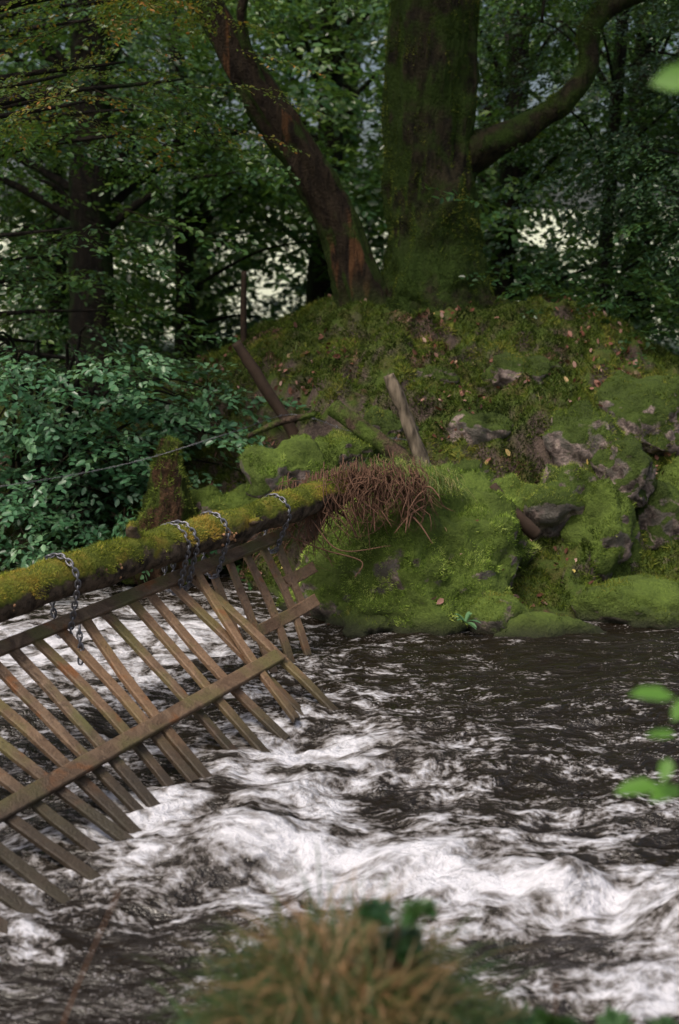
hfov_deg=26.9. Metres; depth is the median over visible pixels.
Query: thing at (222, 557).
steel chain
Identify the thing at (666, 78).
sapling
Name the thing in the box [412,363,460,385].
mossy boulder
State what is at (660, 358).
moss
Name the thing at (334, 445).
mossy boulder
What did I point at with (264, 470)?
mossy boulder
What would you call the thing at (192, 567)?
steel chain
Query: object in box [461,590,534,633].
mossy boulder
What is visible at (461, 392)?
fallen leaves
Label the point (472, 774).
stream water
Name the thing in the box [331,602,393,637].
mossy boulder
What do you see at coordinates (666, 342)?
beech tree
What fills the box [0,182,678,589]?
undergrowth
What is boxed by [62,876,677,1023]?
bramble
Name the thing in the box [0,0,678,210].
sky
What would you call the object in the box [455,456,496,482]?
mossy boulder
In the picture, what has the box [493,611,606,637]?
mossy boulder
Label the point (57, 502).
hazel bush
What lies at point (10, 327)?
beech tree
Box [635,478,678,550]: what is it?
mossy boulder
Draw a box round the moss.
[0,291,678,611]
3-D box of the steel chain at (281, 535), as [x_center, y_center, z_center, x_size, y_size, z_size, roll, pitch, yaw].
[-0.423,0.081,9.492,0.259,0.425,0.093,6,11,34]
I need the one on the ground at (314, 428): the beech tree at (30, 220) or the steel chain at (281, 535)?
the beech tree at (30, 220)
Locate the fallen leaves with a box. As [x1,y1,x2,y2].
[165,294,670,606]
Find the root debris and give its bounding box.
[241,445,454,578]
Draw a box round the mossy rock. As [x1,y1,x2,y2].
[275,456,541,635]
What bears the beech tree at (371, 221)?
on the ground at (314, 428)
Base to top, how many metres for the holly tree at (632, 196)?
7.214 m
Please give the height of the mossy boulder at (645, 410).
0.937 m
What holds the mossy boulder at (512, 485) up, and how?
on the ground at (314, 428)
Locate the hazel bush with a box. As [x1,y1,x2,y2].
[0,324,310,581]
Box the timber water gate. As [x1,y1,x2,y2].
[0,528,338,933]
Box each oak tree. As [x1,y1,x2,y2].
[0,0,328,171]
[142,0,678,313]
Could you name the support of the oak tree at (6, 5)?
on the ground at (314, 428)
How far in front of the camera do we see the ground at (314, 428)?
12.47 m
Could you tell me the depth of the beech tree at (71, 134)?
13.74 m
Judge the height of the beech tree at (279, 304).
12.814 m
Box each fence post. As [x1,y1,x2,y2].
[232,340,298,438]
[240,271,246,342]
[383,373,429,465]
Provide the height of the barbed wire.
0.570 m
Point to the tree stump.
(167, 496)
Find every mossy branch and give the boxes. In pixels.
[247,412,315,437]
[327,400,414,466]
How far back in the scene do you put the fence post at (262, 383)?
11.95 m
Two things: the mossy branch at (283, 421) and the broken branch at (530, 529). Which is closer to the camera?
the broken branch at (530, 529)
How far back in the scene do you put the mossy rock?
10.27 m
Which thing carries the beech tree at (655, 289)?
on the ground at (314, 428)
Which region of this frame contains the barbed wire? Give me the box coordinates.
[1,414,405,486]
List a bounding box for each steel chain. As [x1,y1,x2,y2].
[44,553,83,665]
[160,522,190,594]
[170,520,199,590]
[200,511,230,578]
[263,493,291,553]
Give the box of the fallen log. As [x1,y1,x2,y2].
[0,471,363,622]
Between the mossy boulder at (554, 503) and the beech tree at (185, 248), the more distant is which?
the beech tree at (185, 248)
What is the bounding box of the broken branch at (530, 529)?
[490,483,541,539]
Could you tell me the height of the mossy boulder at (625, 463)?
0.662 m
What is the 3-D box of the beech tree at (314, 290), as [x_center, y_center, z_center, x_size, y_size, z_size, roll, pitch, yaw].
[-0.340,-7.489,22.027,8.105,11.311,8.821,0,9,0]
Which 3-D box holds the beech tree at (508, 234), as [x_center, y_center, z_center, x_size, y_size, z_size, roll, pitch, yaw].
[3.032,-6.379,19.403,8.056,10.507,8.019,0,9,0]
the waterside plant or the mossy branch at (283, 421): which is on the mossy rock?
the waterside plant
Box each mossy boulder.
[190,483,264,556]
[237,433,327,498]
[313,429,381,473]
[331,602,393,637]
[362,403,422,439]
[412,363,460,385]
[446,410,513,449]
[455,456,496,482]
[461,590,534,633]
[480,350,565,388]
[492,473,539,541]
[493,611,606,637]
[522,460,599,540]
[542,399,624,467]
[560,476,644,580]
[570,572,678,629]
[590,433,657,508]
[593,370,678,456]
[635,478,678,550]
[656,455,678,490]
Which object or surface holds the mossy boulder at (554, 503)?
on the ground at (314, 428)
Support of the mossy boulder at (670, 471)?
on the ground at (314, 428)
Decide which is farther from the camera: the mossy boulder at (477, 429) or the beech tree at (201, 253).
the beech tree at (201, 253)
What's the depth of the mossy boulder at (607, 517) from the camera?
10.98 m
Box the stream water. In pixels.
[0,564,678,1023]
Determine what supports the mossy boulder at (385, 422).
on the ground at (314, 428)
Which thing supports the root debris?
on the mossy rock
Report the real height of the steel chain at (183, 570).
0.465 m
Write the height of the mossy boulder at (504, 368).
0.376 m
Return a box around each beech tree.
[0,0,315,435]
[0,0,317,342]
[0,0,385,376]
[0,0,386,402]
[0,6,256,384]
[0,256,120,335]
[5,0,384,356]
[67,0,576,306]
[153,1,565,343]
[249,0,676,304]
[300,0,678,354]
[382,1,678,350]
[477,0,678,344]
[585,236,678,328]
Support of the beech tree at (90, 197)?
on the ground at (314, 428)
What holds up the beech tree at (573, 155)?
on the ground at (314, 428)
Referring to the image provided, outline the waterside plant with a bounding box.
[454,611,479,628]
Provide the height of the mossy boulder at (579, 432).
0.847 m
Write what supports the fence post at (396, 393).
on the ground at (314, 428)
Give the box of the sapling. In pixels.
[614,64,678,801]
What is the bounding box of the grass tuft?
[122,842,594,1023]
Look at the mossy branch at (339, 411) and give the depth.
11.27 m
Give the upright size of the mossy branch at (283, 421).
0.208 m
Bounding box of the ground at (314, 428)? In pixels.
[0,210,678,1023]
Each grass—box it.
[326,449,475,512]
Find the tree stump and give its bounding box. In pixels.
[120,435,210,585]
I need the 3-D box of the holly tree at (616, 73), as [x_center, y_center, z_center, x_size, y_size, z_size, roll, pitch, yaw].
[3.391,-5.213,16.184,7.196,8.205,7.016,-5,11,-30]
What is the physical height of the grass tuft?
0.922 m
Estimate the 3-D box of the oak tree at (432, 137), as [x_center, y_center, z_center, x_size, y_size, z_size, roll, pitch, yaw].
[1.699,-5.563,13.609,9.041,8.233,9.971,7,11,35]
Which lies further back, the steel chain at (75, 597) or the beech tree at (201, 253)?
the beech tree at (201, 253)
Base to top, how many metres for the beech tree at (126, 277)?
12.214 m
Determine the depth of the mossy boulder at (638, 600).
10.35 m
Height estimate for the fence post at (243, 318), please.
0.901 m
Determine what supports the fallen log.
on the mossy rock
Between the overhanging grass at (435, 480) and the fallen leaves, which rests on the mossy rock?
the overhanging grass at (435, 480)

